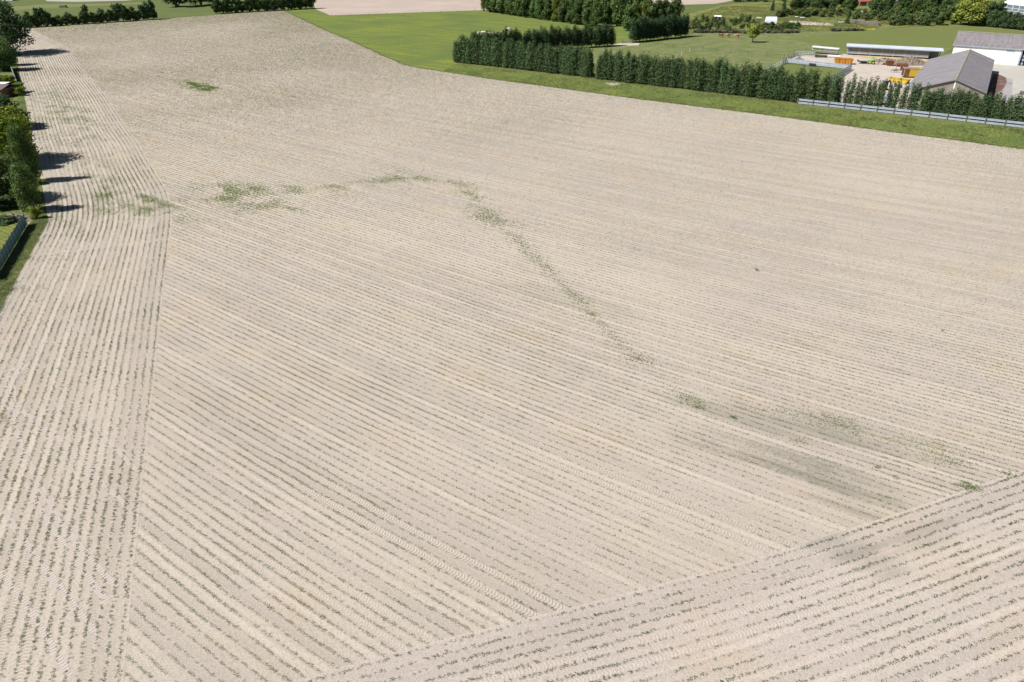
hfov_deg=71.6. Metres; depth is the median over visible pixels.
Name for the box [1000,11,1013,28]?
broadleaf tree
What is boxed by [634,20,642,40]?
hedge tree
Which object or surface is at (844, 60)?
skip container
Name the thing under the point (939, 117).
guard rail
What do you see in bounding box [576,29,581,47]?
hedge tree
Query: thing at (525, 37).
hedge tree
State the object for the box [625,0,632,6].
broadleaf tree
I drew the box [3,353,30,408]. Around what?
tyre track
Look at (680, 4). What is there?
broadleaf tree
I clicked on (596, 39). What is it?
hedge tree
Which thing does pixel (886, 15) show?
shrub
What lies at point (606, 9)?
broadleaf tree
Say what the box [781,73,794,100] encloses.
poplar tree
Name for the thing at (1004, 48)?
farm hall
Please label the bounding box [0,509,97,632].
tyre track
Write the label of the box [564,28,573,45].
hedge tree
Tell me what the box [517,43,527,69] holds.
poplar tree
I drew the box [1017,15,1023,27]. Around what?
broadleaf tree
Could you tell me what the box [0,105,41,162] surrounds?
garden tree
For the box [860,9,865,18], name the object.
shrub
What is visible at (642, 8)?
broadleaf tree
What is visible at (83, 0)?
pale field
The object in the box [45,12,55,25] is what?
shrub
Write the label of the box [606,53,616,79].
poplar tree
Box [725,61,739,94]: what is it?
poplar tree
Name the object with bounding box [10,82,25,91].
shrub
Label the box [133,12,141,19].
shrub
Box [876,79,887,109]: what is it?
poplar tree
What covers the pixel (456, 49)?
poplar tree
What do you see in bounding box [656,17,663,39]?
hedge tree
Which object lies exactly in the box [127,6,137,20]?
shrub
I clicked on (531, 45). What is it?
poplar tree
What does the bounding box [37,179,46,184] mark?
shrub
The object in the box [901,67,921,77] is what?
box trailer
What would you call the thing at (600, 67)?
poplar tree
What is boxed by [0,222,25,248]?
lawn
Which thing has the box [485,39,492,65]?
poplar tree
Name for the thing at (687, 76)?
poplar tree
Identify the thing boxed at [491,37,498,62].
poplar tree
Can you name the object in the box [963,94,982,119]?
poplar tree
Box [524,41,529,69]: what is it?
poplar tree
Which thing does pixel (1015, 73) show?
forecourt
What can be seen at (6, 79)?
shrub
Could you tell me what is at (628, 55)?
poplar tree
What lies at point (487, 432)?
maize seedlings
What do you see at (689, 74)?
poplar tree
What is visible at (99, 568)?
tyre track
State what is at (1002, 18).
broadleaf tree
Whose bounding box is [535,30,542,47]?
hedge tree
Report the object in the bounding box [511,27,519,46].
hedge tree
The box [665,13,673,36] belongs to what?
hedge tree
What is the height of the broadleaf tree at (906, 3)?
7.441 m
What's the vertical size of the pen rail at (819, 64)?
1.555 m
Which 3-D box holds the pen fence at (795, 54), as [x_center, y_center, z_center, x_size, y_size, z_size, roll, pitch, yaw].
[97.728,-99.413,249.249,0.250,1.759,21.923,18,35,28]
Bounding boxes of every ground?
[0,0,1023,146]
[0,64,33,223]
[687,0,999,31]
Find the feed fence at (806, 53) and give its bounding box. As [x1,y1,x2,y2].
[796,51,814,55]
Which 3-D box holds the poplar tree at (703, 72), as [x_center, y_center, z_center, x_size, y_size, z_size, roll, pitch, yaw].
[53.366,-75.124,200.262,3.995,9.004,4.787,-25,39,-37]
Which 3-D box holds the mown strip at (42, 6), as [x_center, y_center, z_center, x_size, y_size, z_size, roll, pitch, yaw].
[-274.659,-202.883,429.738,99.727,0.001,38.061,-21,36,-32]
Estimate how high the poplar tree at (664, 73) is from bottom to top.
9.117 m
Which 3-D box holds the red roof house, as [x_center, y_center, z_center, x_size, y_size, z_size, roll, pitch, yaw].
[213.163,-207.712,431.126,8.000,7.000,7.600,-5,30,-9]
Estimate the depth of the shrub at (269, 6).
401.38 m
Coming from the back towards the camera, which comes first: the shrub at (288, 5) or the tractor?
the shrub at (288, 5)
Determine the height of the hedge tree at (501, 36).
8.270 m
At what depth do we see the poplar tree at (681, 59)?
203.37 m
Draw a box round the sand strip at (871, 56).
[850,53,927,61]
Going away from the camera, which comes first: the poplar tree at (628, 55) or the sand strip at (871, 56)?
the poplar tree at (628, 55)
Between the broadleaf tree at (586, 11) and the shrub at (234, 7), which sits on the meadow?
the broadleaf tree at (586, 11)
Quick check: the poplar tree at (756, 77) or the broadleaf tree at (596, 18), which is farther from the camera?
the broadleaf tree at (596, 18)
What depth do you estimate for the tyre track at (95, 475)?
62.07 m
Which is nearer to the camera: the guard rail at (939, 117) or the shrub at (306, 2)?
the guard rail at (939, 117)
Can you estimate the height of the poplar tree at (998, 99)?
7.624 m
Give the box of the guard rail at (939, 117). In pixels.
[797,98,1023,127]
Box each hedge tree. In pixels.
[474,31,482,40]
[484,30,489,40]
[488,30,495,40]
[497,30,504,42]
[502,27,508,43]
[508,29,516,45]
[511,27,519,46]
[522,31,529,48]
[526,29,531,44]
[531,28,539,47]
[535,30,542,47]
[538,26,549,46]
[542,31,550,47]
[549,24,554,46]
[551,26,560,46]
[556,27,565,46]
[562,25,569,46]
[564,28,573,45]
[571,23,579,46]
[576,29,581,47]
[580,28,588,46]
[583,22,591,45]
[587,23,594,46]
[593,24,600,46]
[597,25,604,46]
[601,22,608,45]
[604,24,612,45]
[609,26,616,45]
[628,17,638,41]
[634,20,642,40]
[637,16,646,41]
[641,14,649,38]
[643,18,653,40]
[647,18,656,39]
[652,18,659,38]
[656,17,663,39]
[659,14,665,36]
[662,16,671,38]
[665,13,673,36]
[669,12,675,34]
[673,16,681,37]
[676,17,683,35]
[680,13,686,33]
[682,13,689,35]
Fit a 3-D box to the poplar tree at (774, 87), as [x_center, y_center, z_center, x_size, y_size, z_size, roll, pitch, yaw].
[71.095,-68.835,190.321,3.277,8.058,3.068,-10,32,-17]
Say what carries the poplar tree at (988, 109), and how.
on the forecourt
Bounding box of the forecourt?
[983,64,1023,125]
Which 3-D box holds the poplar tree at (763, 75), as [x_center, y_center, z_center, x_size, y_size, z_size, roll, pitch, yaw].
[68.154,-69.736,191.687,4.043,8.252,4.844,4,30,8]
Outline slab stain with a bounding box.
[985,74,1006,105]
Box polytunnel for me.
[765,16,776,23]
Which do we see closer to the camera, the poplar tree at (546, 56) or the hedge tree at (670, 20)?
the poplar tree at (546, 56)
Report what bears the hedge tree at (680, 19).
on the meadow
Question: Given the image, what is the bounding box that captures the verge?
[0,62,48,302]
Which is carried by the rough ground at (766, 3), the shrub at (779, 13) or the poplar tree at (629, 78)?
the shrub at (779, 13)
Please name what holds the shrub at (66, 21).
on the ground at (163, 9)
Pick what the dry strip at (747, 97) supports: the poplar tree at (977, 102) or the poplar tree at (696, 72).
the poplar tree at (696, 72)
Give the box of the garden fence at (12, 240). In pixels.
[0,213,26,268]
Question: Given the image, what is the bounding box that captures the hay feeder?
[811,46,838,54]
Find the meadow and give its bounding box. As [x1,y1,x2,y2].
[288,9,1013,147]
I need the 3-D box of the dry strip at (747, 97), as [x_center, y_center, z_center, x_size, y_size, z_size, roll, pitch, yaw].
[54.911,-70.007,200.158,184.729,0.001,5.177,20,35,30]
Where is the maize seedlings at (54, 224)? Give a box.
[17,53,169,253]
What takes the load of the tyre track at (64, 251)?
on the headland at (24, 585)
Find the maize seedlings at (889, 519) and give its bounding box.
[310,472,1023,681]
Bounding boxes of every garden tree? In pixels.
[0,36,17,61]
[0,37,17,70]
[0,93,30,122]
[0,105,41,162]
[0,154,36,198]
[4,121,42,178]
[7,163,42,211]
[12,107,29,126]
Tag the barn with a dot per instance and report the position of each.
(966, 70)
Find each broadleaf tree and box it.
[162,0,187,6]
[188,0,205,4]
[480,0,486,10]
[485,0,491,11]
[489,0,497,12]
[495,0,504,13]
[504,0,515,14]
[512,0,521,15]
[519,0,530,16]
[529,0,535,17]
[534,0,543,18]
[541,0,552,19]
[550,0,558,21]
[557,0,568,21]
[564,0,575,23]
[570,0,582,24]
[581,0,592,25]
[589,0,603,25]
[600,0,613,23]
[610,0,626,25]
[621,4,635,30]
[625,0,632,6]
[630,1,640,20]
[631,0,645,9]
[639,1,648,17]
[640,0,656,20]
[650,0,662,18]
[655,0,665,19]
[663,0,673,17]
[670,0,684,16]
[670,2,680,20]
[789,0,798,9]
[797,0,805,8]
[803,0,811,8]
[814,0,823,8]
[824,0,829,7]
[826,0,838,8]
[844,0,855,9]
[868,0,874,9]
[871,0,883,8]
[876,2,885,11]
[885,0,893,8]
[896,0,904,10]
[904,0,910,6]
[906,3,918,12]
[915,0,923,11]
[922,0,927,10]
[926,0,938,7]
[938,0,950,10]
[984,12,991,26]
[986,9,998,26]
[988,3,994,11]
[990,12,1000,26]
[994,10,1007,27]
[998,1,1007,10]
[999,11,1009,27]
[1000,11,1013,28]
[1006,13,1014,28]
[1007,11,1020,28]
[1012,14,1022,29]
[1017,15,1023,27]
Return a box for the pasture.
[787,26,1023,48]
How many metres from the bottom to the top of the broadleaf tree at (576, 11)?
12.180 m
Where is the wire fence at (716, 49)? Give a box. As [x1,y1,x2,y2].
[657,43,781,56]
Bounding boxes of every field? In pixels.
[26,11,1023,681]
[46,0,126,1]
[314,0,732,14]
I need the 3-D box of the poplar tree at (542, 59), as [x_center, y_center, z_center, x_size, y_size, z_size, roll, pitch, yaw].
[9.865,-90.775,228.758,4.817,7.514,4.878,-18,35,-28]
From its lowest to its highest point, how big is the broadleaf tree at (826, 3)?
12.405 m
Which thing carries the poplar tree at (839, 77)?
on the ground at (163, 9)
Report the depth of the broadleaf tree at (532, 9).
365.68 m
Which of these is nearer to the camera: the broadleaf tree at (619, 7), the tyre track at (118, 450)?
the tyre track at (118, 450)
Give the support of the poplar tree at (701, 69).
on the dry strip at (747, 97)
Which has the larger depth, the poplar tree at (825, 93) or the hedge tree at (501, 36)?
the hedge tree at (501, 36)
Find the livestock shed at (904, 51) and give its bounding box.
[846,43,943,57]
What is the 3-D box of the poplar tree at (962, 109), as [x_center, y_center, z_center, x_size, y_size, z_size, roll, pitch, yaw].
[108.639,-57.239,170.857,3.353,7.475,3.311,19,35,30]
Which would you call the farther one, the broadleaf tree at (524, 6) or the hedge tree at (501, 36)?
the broadleaf tree at (524, 6)
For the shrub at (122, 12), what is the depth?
353.99 m
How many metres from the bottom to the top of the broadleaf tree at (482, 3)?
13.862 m
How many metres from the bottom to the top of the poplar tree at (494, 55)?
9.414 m
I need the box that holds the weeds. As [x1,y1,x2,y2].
[0,55,1016,492]
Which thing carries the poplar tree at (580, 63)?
on the dry strip at (747, 97)
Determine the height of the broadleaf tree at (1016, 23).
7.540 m
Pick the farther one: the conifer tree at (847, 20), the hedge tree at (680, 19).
the conifer tree at (847, 20)
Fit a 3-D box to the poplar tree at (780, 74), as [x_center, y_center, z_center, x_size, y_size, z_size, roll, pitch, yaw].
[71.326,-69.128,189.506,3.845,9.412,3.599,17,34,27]
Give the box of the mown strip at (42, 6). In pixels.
[4,2,147,9]
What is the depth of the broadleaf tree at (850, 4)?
399.52 m
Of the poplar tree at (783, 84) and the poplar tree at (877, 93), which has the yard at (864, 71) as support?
the poplar tree at (877, 93)
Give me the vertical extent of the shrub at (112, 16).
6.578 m
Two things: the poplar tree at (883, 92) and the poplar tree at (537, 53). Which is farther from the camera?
the poplar tree at (537, 53)
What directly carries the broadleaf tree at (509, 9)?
on the meadow
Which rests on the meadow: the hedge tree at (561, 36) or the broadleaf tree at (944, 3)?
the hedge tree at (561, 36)
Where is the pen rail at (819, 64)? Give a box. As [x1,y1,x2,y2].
[787,58,850,68]
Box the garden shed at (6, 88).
[0,82,16,96]
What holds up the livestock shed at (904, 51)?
on the sand strip at (871, 56)
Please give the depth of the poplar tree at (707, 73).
199.21 m
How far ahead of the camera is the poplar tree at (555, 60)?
224.72 m
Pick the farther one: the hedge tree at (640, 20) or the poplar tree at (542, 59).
the hedge tree at (640, 20)
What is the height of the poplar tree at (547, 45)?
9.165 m
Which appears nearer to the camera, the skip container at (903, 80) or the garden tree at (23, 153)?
the garden tree at (23, 153)
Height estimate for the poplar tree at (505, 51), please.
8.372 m
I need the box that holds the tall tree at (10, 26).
[0,0,35,50]
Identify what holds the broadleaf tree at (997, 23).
on the paddock
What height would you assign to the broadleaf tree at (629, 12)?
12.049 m
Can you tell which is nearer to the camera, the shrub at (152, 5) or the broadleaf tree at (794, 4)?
the shrub at (152, 5)
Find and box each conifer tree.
[780,0,786,10]
[844,9,850,22]
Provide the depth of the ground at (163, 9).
405.17 m
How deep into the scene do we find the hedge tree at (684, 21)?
301.56 m
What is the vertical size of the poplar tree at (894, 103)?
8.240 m
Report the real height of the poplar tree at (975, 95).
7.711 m
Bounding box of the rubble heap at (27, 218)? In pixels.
[7,213,31,222]
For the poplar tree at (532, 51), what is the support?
on the dry strip at (747, 97)
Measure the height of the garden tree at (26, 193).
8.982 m
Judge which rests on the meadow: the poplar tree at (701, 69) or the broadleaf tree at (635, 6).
the broadleaf tree at (635, 6)
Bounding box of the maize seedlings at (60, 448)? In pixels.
[0,239,167,681]
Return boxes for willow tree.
[746,23,759,41]
[950,0,989,24]
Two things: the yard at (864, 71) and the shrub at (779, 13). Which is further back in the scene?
the shrub at (779, 13)
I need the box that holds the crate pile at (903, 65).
[900,64,908,69]
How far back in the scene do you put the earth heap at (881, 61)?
246.51 m
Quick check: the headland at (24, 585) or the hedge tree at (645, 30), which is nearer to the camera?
the headland at (24, 585)
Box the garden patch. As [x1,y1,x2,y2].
[789,21,833,25]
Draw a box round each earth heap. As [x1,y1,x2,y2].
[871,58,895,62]
[893,56,925,65]
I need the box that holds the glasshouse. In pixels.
[1004,0,1023,14]
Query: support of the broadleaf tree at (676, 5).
on the ground at (163, 9)
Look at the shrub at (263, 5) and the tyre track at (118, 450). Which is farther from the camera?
the shrub at (263, 5)
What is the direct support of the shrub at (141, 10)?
on the ground at (163, 9)
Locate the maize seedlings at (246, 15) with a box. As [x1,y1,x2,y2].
[0,11,1023,316]
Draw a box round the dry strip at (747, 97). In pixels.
[456,62,1023,130]
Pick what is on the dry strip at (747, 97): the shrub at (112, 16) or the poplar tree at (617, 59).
the poplar tree at (617, 59)
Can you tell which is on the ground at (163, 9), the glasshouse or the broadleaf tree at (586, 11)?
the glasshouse
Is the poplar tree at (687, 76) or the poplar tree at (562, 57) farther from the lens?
the poplar tree at (562, 57)
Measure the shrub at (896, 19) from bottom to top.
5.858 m
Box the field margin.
[444,64,1023,148]
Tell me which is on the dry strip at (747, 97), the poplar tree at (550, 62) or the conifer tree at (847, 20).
the poplar tree at (550, 62)
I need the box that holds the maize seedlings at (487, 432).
[125,250,1023,681]
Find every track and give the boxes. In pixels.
[0,398,16,421]
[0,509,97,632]
[0,570,72,677]
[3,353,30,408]
[11,358,33,404]
[11,423,119,588]
[14,403,127,506]
[23,482,109,603]
[60,238,76,263]
[73,409,137,470]
[614,43,639,45]
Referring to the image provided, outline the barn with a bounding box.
[906,49,994,103]
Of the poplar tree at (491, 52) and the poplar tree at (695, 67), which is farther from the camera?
the poplar tree at (491, 52)
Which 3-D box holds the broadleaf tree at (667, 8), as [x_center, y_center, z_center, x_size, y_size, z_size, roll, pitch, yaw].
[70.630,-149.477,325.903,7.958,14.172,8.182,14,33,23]
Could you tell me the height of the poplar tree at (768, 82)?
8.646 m
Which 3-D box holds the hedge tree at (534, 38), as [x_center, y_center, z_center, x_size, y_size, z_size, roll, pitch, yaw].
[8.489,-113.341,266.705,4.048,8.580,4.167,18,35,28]
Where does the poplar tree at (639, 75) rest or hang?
on the dry strip at (747, 97)
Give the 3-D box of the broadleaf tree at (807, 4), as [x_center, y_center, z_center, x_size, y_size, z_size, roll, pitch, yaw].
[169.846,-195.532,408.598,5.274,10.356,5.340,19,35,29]
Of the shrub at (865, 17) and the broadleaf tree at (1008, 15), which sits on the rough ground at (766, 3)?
the shrub at (865, 17)
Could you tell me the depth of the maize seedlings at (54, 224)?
135.76 m
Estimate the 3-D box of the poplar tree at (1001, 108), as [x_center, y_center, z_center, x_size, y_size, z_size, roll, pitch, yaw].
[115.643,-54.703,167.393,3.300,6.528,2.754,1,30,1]
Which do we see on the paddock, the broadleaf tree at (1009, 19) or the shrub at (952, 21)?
the broadleaf tree at (1009, 19)
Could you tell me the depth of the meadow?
327.60 m
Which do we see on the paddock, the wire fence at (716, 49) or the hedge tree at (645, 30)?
the wire fence at (716, 49)
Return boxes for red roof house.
[858,0,870,5]
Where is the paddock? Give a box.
[560,25,1023,98]
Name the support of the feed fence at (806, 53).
on the yard at (864, 71)
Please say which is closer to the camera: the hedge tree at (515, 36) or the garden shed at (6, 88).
the garden shed at (6, 88)
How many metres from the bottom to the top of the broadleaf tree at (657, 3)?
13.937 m
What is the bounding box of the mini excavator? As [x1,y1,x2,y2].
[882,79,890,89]
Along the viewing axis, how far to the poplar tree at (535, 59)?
229.06 m
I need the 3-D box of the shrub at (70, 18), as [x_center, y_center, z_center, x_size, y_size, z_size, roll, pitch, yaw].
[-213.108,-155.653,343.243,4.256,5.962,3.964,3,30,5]
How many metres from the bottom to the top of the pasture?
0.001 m
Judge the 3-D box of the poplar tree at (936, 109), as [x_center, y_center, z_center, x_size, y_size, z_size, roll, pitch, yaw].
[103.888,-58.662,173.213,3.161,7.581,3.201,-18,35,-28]
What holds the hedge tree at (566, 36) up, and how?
on the meadow
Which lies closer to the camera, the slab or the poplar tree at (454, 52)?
the slab
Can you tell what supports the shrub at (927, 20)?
on the rough ground at (766, 3)
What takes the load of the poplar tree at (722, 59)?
on the dry strip at (747, 97)
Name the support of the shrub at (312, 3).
on the ground at (163, 9)
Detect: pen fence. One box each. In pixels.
[781,51,798,63]
[831,64,851,82]
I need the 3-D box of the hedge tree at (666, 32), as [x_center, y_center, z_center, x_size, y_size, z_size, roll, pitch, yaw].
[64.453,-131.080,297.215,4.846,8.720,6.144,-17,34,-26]
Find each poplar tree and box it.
[452,40,458,61]
[453,40,459,61]
[456,33,464,62]
[460,36,468,62]
[465,35,472,63]
[469,37,474,62]
[472,35,481,63]
[475,39,483,64]
[479,35,486,64]
[482,40,492,64]
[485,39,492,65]
[487,37,496,65]
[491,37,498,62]
[491,37,500,65]
[494,37,503,66]
[499,41,503,66]
[502,41,508,67]
[504,38,513,67]
[506,38,515,68]
[508,40,517,68]
[514,38,520,68]
[514,40,524,69]
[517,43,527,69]
[518,41,524,68]
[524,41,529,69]
[525,41,534,69]
[525,45,535,70]
[532,43,542,71]
[532,47,538,70]
[537,47,544,71]
[542,42,549,71]
[542,43,553,71]
[544,45,557,72]
[546,50,556,72]
[552,45,559,73]
[555,44,562,73]
[558,43,569,73]
[558,44,567,73]
[561,46,570,74]
[566,46,576,75]
[568,44,574,74]
[571,47,580,75]
[573,43,582,75]
[577,49,586,75]
[579,45,588,76]
[582,44,593,76]
[586,51,595,76]
[594,53,605,78]
[596,52,606,78]
[600,49,612,79]
[601,46,608,77]
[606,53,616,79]
[612,55,624,81]
[613,50,620,80]
[614,49,623,80]
[622,50,630,81]
[623,56,636,82]
[627,53,636,82]
[633,51,644,83]
[636,55,646,83]
[638,52,650,83]
[644,55,651,83]
[646,59,658,84]
[647,53,659,84]
[653,58,660,85]
[654,57,663,85]
[657,54,672,87]
[662,59,671,86]
[666,59,677,87]
[667,55,679,87]
[675,55,684,87]
[678,61,686,87]
[682,57,694,88]
[684,60,694,88]
[689,56,699,89]
[691,63,699,89]
[694,58,707,90]
[695,57,708,90]
[700,60,712,90]
[706,61,717,92]
[709,57,721,91]
[712,56,725,91]
[717,58,732,92]
[717,65,728,93]
[724,65,741,94]
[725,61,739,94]
[725,68,735,90]
[733,69,746,94]
[737,59,749,95]
[742,61,760,96]
[742,67,752,95]
[751,62,761,95]
[751,65,765,96]
[755,66,769,98]
[760,66,774,99]
[763,65,776,98]
[771,63,784,99]
[771,71,780,98]
[773,68,790,99]
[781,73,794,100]
[789,69,806,102]
[790,65,806,101]
[801,65,815,99]
[804,68,822,102]
[815,72,834,103]
[815,80,826,103]
[825,73,841,104]
[832,74,842,104]
[837,73,845,105]
[841,79,851,102]
[846,73,857,106]
[852,77,861,106]
[856,78,867,107]
[863,77,872,107]
[866,76,879,108]
[872,79,883,108]
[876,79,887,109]
[883,80,895,110]
[889,78,901,110]
[897,82,909,111]
[907,80,918,112]
[911,82,923,113]
[916,89,933,114]
[919,82,930,113]
[927,88,939,115]
[931,86,945,115]
[935,91,951,116]
[943,84,961,116]
[950,88,964,117]
[958,88,972,118]
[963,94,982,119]
[964,87,978,119]
[974,95,987,120]
[980,93,998,121]
[986,89,1002,121]
[994,95,1009,122]
[999,95,1014,122]
[1006,93,1023,124]
[1013,96,1023,124]
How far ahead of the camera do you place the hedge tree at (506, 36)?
261.17 m
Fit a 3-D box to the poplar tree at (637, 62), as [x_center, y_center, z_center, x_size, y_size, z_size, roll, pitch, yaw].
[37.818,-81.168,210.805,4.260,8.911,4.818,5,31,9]
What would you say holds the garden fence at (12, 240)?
on the lawn at (3, 232)
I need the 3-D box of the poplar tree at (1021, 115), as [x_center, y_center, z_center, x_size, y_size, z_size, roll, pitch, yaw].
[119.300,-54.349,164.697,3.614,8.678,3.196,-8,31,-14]
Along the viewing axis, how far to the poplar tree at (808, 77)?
186.07 m
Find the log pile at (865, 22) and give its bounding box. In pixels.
[850,19,880,25]
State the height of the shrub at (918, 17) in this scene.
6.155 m
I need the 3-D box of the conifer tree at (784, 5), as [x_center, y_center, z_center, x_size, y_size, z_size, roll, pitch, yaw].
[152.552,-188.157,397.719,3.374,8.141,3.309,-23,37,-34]
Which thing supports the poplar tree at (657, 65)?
on the dry strip at (747, 97)
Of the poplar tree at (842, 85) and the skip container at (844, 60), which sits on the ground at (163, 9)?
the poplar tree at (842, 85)
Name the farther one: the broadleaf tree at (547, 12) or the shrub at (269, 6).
the shrub at (269, 6)
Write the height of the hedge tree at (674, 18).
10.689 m
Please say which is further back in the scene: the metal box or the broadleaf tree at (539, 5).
the broadleaf tree at (539, 5)
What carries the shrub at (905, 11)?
on the rough ground at (766, 3)
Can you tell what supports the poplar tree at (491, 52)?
on the dry strip at (747, 97)
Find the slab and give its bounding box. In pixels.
[985,73,1012,105]
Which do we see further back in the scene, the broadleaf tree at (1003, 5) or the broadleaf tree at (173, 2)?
the broadleaf tree at (173, 2)
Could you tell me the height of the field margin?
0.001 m
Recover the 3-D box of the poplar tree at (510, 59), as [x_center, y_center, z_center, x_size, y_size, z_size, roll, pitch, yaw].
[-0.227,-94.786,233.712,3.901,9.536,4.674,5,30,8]
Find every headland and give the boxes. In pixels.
[0,53,171,681]
[1,28,74,56]
[292,470,1023,681]
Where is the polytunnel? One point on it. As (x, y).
(769, 19)
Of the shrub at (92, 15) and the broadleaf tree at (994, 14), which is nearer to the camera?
the broadleaf tree at (994, 14)
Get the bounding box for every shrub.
[0,195,16,208]
[0,214,19,225]
[1,75,11,82]
[6,75,17,83]
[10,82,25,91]
[10,87,26,95]
[23,11,35,26]
[28,206,41,219]
[29,15,40,26]
[32,7,44,26]
[37,7,48,26]
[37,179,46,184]
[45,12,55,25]
[55,14,66,24]
[63,14,70,24]
[66,13,75,24]
[73,16,80,23]
[78,4,90,23]
[78,14,86,23]
[88,12,97,22]
[91,12,104,21]
[95,8,106,22]
[103,11,111,21]
[106,9,117,21]
[109,3,120,21]
[116,3,128,20]
[123,6,131,20]
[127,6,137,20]
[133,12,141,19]
[136,4,148,19]
[141,1,153,19]
[147,0,157,17]
[210,0,220,13]
[217,0,227,12]
[223,0,232,12]
[227,0,238,12]
[236,0,244,11]
[242,0,251,11]
[249,0,255,11]
[253,0,261,10]
[259,0,268,10]
[265,0,275,10]
[271,0,280,10]
[277,0,286,9]
[284,0,291,9]
[287,0,296,9]
[294,0,304,8]
[300,0,310,8]
[307,0,315,7]
[775,10,782,16]
[785,23,792,27]
[794,8,802,15]
[800,10,807,16]
[809,7,817,15]
[819,9,825,16]
[834,8,842,14]
[851,11,860,19]
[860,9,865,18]
[863,12,870,19]
[869,10,875,18]
[877,13,882,20]
[882,12,888,19]
[883,6,890,11]
[886,15,896,24]
[891,14,899,24]
[899,17,906,24]
[902,7,911,16]
[907,14,913,24]
[913,11,920,22]
[915,12,925,23]
[918,17,924,24]
[924,5,933,12]
[924,14,931,25]
[929,12,938,21]
[930,6,940,13]
[934,13,944,24]
[945,9,953,20]
[950,14,957,23]
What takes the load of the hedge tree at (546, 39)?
on the meadow
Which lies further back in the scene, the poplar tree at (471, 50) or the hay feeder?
the hay feeder
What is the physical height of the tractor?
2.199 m
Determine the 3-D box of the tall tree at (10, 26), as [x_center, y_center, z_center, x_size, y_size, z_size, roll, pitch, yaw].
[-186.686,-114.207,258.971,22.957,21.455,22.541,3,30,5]
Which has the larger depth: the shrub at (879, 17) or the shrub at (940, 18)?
the shrub at (879, 17)
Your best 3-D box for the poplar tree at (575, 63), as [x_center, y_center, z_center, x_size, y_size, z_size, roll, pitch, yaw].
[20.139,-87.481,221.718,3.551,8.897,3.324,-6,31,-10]
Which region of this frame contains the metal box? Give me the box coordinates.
[885,60,894,65]
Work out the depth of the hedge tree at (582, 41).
273.90 m
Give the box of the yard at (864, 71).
[793,54,962,118]
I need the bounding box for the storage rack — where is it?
[1019,55,1023,65]
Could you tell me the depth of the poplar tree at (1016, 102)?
165.61 m
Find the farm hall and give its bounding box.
[952,31,1023,64]
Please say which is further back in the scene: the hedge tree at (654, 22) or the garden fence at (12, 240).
the hedge tree at (654, 22)
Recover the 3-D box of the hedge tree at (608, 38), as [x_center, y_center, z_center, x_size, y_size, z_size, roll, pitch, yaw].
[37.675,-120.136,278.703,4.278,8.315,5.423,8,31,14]
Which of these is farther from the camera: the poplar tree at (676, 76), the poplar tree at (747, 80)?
the poplar tree at (676, 76)
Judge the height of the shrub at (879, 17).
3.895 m
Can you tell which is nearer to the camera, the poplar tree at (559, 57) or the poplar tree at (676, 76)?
the poplar tree at (676, 76)
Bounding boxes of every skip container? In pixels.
[835,57,853,63]
[889,77,910,83]
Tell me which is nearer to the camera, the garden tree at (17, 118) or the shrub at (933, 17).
the garden tree at (17, 118)
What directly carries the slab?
on the forecourt
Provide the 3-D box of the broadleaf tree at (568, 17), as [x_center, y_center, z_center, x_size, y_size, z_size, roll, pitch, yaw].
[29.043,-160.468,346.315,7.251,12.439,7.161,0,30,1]
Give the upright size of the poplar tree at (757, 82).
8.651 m
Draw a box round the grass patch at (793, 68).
[774,64,849,97]
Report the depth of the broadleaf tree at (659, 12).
321.56 m
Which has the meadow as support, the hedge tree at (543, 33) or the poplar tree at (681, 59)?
the hedge tree at (543, 33)
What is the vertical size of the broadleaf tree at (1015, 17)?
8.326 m
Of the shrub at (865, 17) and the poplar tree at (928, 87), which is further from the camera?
the shrub at (865, 17)
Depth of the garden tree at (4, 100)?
161.43 m
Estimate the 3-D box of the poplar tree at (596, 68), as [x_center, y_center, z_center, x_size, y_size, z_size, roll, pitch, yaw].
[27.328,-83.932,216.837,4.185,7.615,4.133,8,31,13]
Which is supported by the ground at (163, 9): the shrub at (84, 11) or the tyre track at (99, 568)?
the shrub at (84, 11)
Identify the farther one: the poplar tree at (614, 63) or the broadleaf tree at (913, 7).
the broadleaf tree at (913, 7)
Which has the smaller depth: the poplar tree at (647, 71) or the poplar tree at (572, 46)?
the poplar tree at (647, 71)
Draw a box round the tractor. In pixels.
[867,57,874,63]
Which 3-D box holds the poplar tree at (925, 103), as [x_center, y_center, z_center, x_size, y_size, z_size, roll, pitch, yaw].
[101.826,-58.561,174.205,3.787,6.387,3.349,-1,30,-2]
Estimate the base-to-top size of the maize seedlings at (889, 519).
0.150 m
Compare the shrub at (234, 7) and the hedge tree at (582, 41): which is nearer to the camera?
the hedge tree at (582, 41)
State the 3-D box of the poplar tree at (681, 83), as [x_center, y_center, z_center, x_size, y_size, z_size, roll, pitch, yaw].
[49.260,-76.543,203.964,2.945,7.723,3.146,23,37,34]
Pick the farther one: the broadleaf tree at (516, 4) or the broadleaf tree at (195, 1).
the broadleaf tree at (195, 1)
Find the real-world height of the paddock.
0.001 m
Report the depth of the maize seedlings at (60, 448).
63.21 m
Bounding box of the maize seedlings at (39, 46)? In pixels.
[18,27,71,55]
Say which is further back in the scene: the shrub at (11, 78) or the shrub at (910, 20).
the shrub at (910, 20)
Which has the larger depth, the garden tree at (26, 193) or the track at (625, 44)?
the track at (625, 44)

